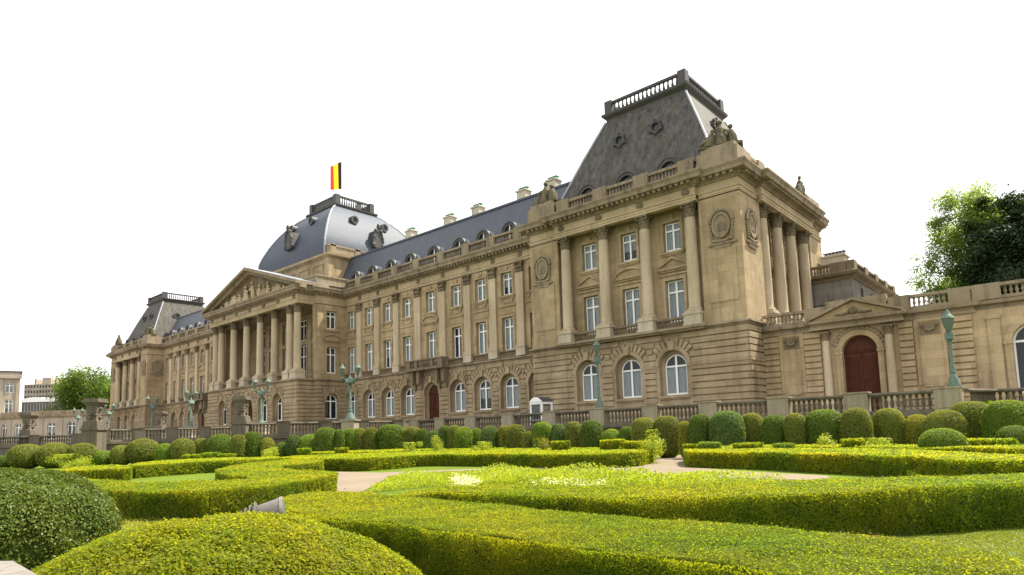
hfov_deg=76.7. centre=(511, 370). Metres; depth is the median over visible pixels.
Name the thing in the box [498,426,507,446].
topiary
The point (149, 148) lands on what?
sky
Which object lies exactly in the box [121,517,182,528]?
bedding plants
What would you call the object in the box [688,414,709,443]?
topiary
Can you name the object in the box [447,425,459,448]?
topiary
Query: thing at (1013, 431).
topiary
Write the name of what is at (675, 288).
window
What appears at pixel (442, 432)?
topiary
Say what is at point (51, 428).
window
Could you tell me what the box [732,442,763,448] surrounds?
clipped block
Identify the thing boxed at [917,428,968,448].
topiary
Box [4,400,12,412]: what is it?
window
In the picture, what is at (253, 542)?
clipped bush
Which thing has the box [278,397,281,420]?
window
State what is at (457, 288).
window
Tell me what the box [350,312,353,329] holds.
window
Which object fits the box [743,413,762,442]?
topiary
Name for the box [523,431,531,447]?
topiary
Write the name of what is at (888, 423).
topiary
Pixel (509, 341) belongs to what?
window
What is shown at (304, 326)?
window
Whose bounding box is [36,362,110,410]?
broadleaf tree
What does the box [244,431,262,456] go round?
topiary
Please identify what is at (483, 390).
window
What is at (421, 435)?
topiary
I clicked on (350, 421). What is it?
street lamp
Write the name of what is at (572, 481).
white flowers
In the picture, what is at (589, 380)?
window
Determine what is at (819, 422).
topiary
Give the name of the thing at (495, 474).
bedding plants
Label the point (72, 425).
window
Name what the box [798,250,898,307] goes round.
block
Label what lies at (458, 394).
window
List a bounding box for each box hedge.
[58,464,132,480]
[85,458,338,523]
[132,456,278,478]
[279,447,654,470]
[283,488,1023,574]
[296,447,505,454]
[386,472,1023,538]
[683,446,1023,476]
[721,443,1023,453]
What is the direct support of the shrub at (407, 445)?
on the lawn at (203, 476)
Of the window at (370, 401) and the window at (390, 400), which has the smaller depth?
the window at (390, 400)
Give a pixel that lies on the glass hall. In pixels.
(30, 404)
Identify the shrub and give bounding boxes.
[45,454,91,467]
[261,447,278,456]
[402,442,422,451]
[430,435,443,450]
[471,441,492,450]
[533,435,549,449]
[636,429,665,463]
[816,432,837,447]
[865,437,892,444]
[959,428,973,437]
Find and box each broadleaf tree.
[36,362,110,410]
[92,383,110,408]
[902,172,1022,304]
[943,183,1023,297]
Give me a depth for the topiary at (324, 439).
55.52 m
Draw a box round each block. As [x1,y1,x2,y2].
[24,378,60,398]
[181,453,201,458]
[202,452,220,457]
[218,453,236,457]
[296,448,311,454]
[334,447,348,453]
[550,440,570,449]
[599,439,625,449]
[623,440,648,449]
[682,443,697,460]
[698,441,721,448]
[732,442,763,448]
[772,442,795,447]
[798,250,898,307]
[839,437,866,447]
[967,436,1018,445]
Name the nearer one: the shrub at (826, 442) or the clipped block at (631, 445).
the shrub at (826, 442)
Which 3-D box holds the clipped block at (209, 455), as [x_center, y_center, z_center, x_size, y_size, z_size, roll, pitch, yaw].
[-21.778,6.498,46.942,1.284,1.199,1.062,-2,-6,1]
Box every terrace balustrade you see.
[0,432,127,454]
[106,426,231,450]
[249,419,403,445]
[406,386,964,452]
[963,387,1023,401]
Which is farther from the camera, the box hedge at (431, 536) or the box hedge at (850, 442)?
the box hedge at (850, 442)
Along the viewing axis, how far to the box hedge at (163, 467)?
36.73 m
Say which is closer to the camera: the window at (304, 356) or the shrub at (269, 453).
the shrub at (269, 453)
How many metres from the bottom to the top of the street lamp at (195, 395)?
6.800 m
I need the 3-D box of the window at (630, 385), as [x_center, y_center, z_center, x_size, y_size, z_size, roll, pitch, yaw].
[11.303,0.795,60.721,2.150,3.600,0.179,-7,-8,41]
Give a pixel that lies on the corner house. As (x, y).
(9, 390)
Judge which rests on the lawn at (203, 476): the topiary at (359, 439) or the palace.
the topiary at (359, 439)
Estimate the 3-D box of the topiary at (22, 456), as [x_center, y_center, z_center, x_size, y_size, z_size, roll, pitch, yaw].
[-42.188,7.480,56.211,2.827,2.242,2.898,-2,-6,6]
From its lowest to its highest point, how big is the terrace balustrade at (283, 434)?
3.550 m
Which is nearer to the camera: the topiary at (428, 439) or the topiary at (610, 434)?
the topiary at (610, 434)
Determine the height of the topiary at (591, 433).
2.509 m
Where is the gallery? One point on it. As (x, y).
(881, 343)
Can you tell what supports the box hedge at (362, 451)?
on the lawn at (203, 476)
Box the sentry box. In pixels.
[529,397,552,425]
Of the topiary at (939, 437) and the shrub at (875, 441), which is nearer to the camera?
the topiary at (939, 437)
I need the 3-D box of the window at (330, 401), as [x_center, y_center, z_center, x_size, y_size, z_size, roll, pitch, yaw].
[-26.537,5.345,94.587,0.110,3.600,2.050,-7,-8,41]
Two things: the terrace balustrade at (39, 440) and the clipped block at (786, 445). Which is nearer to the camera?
the clipped block at (786, 445)
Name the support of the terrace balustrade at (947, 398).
on the lawn at (203, 476)
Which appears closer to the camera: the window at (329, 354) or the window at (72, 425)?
the window at (329, 354)
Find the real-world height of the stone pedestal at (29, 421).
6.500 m
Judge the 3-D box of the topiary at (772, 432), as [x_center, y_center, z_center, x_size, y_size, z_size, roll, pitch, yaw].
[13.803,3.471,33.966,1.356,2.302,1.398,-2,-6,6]
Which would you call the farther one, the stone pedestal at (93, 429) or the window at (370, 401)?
the window at (370, 401)
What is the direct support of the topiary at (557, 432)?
on the lawn at (203, 476)
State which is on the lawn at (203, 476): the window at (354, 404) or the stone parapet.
the stone parapet
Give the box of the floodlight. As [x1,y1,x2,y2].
[240,496,285,513]
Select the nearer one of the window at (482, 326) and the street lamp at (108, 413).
the window at (482, 326)
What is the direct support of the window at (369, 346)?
in the palace
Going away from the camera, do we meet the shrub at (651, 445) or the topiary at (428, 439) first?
the shrub at (651, 445)
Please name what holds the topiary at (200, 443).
on the lawn at (203, 476)
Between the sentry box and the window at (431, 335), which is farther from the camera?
the window at (431, 335)
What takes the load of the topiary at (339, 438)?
on the lawn at (203, 476)
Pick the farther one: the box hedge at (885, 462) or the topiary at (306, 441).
the topiary at (306, 441)
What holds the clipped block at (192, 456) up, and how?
on the lawn at (203, 476)
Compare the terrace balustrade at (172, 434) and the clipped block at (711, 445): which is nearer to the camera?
the clipped block at (711, 445)
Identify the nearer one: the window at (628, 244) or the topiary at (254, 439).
the topiary at (254, 439)
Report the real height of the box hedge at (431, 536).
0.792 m
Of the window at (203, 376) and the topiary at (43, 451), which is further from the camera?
the window at (203, 376)
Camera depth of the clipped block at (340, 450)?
46.69 m
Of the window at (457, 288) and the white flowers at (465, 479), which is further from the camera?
the window at (457, 288)
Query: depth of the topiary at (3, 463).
56.21 m
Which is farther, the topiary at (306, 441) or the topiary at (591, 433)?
the topiary at (306, 441)
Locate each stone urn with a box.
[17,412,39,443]
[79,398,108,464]
[151,411,168,438]
[230,396,252,436]
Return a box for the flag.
[330,152,341,200]
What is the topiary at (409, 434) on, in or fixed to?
on the lawn at (203, 476)
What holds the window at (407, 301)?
in the palace
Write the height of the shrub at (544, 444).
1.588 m
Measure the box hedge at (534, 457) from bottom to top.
0.899 m
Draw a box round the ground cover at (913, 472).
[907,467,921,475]
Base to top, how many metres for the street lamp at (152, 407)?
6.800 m
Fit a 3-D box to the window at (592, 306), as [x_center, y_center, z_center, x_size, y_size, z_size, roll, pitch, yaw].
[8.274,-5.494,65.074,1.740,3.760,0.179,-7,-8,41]
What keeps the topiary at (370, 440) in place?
on the lawn at (203, 476)
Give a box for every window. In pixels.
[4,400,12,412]
[5,383,13,392]
[15,423,20,439]
[48,422,54,438]
[68,421,74,438]
[202,376,203,392]
[263,399,266,421]
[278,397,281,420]
[301,320,305,340]
[301,346,305,368]
[325,394,336,418]
[327,312,334,328]
[327,347,334,373]
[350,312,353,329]
[350,348,354,372]
[351,394,356,417]
[367,308,371,325]
[368,344,371,369]
[368,392,374,417]
[386,303,390,321]
[386,341,390,367]
[386,390,393,415]
[405,298,410,316]
[406,337,410,360]
[406,388,414,414]
[428,292,434,311]
[429,332,435,360]
[453,285,459,305]
[454,327,461,357]
[455,383,465,411]
[478,279,484,300]
[479,322,486,353]
[480,380,490,409]
[503,273,511,294]
[505,317,513,349]
[506,377,518,407]
[583,364,600,400]
[584,243,596,270]
[586,296,599,334]
[622,360,641,397]
[623,233,636,261]
[625,288,639,328]
[665,222,680,251]
[666,354,687,394]
[668,279,684,321]
[1013,326,1023,392]
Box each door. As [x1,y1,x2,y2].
[248,402,251,429]
[429,385,438,422]
[844,336,882,410]
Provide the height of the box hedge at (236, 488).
0.832 m
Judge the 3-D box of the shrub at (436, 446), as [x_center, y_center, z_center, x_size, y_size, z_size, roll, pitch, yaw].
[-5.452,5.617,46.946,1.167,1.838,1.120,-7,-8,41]
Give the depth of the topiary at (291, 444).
56.43 m
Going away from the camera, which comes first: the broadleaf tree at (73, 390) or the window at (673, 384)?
the window at (673, 384)
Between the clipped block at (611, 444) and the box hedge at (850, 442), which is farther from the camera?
the clipped block at (611, 444)
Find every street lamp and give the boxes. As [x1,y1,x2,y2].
[72,408,83,433]
[104,403,114,438]
[145,396,158,438]
[182,389,198,437]
[251,377,270,434]
[339,363,360,430]
[593,339,603,407]
[941,309,961,386]
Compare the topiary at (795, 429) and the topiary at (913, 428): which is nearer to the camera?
the topiary at (913, 428)
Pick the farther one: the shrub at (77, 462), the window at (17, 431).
the window at (17, 431)
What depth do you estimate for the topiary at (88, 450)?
56.03 m
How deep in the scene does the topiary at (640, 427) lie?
38.85 m
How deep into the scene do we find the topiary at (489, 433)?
48.42 m
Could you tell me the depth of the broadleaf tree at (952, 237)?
59.35 m
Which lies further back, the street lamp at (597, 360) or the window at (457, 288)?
the window at (457, 288)
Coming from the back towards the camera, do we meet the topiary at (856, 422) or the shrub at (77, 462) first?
the shrub at (77, 462)
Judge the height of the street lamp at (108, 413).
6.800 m
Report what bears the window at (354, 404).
in the palace
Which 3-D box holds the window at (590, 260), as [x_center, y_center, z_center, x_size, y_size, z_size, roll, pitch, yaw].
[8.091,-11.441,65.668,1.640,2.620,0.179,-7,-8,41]
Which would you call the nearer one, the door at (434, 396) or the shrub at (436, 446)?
the shrub at (436, 446)
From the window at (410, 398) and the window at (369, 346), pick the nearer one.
the window at (410, 398)
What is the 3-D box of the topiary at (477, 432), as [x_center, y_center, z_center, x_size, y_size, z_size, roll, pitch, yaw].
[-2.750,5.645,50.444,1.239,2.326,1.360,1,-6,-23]
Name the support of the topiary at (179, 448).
on the lawn at (203, 476)
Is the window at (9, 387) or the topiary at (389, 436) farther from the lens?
the window at (9, 387)
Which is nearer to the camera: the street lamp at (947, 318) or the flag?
the street lamp at (947, 318)
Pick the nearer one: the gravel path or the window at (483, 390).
the gravel path
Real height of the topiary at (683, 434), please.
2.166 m
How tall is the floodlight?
1.068 m
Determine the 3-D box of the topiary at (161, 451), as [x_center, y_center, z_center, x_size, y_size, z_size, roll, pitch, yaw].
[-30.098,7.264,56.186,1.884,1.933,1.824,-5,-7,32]
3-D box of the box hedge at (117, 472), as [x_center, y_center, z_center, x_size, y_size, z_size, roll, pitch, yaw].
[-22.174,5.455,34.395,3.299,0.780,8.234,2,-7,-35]
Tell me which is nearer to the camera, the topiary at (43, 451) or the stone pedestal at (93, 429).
the topiary at (43, 451)
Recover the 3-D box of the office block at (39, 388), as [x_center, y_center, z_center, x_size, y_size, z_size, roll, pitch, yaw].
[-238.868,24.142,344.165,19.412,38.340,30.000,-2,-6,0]
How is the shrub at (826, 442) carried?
on the lawn at (203, 476)
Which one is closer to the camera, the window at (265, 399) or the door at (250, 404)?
the window at (265, 399)
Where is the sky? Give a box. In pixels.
[0,0,1023,411]
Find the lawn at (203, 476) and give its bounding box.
[10,453,1023,572]
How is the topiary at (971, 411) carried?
on the lawn at (203, 476)
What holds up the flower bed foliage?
on the lawn at (203, 476)
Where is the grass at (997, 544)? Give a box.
[878,526,1023,572]
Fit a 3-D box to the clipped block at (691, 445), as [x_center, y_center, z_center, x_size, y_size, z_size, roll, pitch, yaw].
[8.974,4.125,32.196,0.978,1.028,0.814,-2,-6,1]
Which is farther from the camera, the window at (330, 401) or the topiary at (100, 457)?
the window at (330, 401)
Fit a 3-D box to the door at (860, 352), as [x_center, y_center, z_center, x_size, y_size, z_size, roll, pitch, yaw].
[27.258,0.524,50.249,2.500,6.480,0.270,-7,-8,41]
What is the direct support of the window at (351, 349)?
in the palace
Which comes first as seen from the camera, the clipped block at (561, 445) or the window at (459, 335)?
the clipped block at (561, 445)
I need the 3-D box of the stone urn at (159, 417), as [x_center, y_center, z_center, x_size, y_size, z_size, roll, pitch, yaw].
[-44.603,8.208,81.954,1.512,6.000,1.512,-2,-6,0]
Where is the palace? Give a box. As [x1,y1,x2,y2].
[105,68,829,439]
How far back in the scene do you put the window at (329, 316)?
95.89 m
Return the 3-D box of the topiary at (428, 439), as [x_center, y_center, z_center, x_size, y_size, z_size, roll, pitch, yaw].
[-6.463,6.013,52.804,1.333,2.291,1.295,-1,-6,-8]
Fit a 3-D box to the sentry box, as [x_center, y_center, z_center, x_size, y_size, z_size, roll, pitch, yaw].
[2.847,4.137,62.427,1.643,3.108,1.916,3,-7,-40]
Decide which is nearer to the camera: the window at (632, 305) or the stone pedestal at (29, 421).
the window at (632, 305)
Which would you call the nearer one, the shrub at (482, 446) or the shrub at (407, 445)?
the shrub at (482, 446)
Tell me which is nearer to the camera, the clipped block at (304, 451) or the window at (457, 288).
the clipped block at (304, 451)
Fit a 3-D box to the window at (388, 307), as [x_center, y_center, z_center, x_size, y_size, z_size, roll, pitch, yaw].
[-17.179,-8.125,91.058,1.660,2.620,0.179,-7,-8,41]
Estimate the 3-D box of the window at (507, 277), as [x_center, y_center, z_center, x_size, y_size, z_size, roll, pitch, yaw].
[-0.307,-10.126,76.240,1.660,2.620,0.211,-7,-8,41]
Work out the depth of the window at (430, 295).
85.31 m
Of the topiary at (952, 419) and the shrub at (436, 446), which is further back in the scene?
the shrub at (436, 446)
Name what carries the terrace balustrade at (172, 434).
on the lawn at (203, 476)
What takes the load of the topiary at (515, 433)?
on the lawn at (203, 476)
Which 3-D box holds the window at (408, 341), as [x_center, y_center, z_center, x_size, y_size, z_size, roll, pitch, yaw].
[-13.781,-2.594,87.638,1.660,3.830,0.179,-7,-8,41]
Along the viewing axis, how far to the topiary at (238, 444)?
55.74 m
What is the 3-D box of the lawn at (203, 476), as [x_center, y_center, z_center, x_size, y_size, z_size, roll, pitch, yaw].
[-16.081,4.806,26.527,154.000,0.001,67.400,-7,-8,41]
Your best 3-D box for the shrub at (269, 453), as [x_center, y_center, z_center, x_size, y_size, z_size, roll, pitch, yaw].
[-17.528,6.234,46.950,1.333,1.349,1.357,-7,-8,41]
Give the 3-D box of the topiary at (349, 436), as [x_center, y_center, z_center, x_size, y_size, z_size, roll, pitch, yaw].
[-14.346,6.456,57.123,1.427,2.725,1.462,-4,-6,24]
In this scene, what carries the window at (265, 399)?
in the palace
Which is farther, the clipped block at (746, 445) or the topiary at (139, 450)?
the topiary at (139, 450)
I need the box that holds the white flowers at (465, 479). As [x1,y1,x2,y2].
[448,472,482,484]
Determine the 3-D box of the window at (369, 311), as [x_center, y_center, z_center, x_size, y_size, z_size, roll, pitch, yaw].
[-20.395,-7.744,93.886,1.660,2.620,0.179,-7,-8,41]
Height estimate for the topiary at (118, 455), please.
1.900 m
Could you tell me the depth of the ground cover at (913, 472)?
18.55 m
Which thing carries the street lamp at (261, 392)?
on the forecourt
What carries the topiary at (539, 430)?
on the lawn at (203, 476)
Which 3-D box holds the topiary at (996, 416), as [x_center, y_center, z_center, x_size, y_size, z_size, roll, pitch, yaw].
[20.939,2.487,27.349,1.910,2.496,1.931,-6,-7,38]
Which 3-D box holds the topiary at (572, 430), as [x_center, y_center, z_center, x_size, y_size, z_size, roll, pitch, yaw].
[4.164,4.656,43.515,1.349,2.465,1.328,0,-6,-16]
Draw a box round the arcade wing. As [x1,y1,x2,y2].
[0,409,109,444]
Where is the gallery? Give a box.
[761,279,1023,413]
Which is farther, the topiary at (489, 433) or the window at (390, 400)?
the window at (390, 400)
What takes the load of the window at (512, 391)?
in the palace
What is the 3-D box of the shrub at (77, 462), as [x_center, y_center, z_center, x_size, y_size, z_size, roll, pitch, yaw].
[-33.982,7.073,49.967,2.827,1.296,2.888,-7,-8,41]
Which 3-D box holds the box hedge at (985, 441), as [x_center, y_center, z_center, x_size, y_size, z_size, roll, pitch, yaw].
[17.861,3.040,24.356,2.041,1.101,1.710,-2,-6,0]
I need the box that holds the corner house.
[0,371,22,436]
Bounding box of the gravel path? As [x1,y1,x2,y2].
[329,455,828,491]
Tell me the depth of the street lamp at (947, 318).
35.68 m
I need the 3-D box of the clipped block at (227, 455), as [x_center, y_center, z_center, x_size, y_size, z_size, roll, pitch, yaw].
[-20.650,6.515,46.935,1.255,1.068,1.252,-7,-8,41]
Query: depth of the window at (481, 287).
79.28 m
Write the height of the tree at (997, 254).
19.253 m
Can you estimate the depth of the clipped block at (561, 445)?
37.26 m
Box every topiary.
[0,455,10,467]
[5,444,39,468]
[35,442,69,467]
[67,442,97,465]
[91,450,111,464]
[109,445,129,464]
[125,438,158,463]
[153,443,170,460]
[169,438,195,459]
[194,438,207,457]
[205,433,231,453]
[230,434,246,456]
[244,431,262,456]
[259,437,274,456]
[274,442,286,456]
[285,434,299,455]
[298,434,314,450]
[313,427,334,451]
[334,429,345,447]
[344,428,354,449]
[354,428,364,449]
[363,427,377,449]
[376,424,403,449]
[401,426,418,448]
[416,429,427,448]
[425,430,438,448]
[438,426,448,448]
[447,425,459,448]
[453,426,473,449]
[472,428,481,446]
[480,425,498,447]
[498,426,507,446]
[506,424,525,448]
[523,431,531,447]
[531,422,551,447]
[550,424,564,447]
[565,421,580,446]
[579,420,603,447]
[602,429,619,441]
[619,426,630,440]
[631,417,654,454]
[653,416,679,457]
[678,421,688,457]
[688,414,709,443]
[709,410,745,445]
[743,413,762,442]
[761,414,784,444]
[783,413,807,443]
[806,409,841,443]
[840,407,873,442]
[872,408,904,444]
[904,414,925,444]
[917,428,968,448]
[921,409,971,437]
[949,401,987,438]
[980,400,1023,437]
[994,425,1023,444]
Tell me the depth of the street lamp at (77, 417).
116.36 m
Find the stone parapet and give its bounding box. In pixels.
[0,561,36,574]
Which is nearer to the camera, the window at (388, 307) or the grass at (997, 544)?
the grass at (997, 544)
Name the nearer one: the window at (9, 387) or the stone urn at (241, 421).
the stone urn at (241, 421)
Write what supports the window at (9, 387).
in the corner house
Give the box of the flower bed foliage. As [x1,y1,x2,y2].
[367,468,787,491]
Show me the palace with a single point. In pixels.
(663, 246)
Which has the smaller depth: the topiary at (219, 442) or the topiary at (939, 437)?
the topiary at (939, 437)
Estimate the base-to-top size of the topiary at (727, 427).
2.634 m
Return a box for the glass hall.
[21,397,67,411]
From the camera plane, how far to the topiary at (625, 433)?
40.48 m
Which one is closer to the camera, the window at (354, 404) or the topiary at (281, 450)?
the topiary at (281, 450)
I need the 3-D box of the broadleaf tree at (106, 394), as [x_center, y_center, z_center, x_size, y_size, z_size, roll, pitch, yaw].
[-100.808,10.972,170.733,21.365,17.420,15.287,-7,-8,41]
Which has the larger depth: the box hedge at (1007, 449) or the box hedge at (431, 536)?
the box hedge at (1007, 449)
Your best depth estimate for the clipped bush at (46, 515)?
6.24 m
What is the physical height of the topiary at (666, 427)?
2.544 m
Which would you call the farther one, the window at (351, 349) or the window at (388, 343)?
the window at (351, 349)
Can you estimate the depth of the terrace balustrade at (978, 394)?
36.71 m
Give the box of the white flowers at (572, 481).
[533,477,604,485]
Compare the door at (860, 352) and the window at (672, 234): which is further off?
the window at (672, 234)
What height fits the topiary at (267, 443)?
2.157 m
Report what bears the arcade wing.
on the forecourt
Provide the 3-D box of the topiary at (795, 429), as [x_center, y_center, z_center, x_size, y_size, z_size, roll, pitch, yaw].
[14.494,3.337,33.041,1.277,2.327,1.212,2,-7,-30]
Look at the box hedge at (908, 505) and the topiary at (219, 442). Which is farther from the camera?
the topiary at (219, 442)
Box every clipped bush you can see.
[0,467,125,571]
[31,510,422,574]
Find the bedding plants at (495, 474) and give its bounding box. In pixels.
[443,462,719,488]
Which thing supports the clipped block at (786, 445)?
on the lawn at (203, 476)
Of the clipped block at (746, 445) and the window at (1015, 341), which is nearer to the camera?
the clipped block at (746, 445)
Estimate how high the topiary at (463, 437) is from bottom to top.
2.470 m

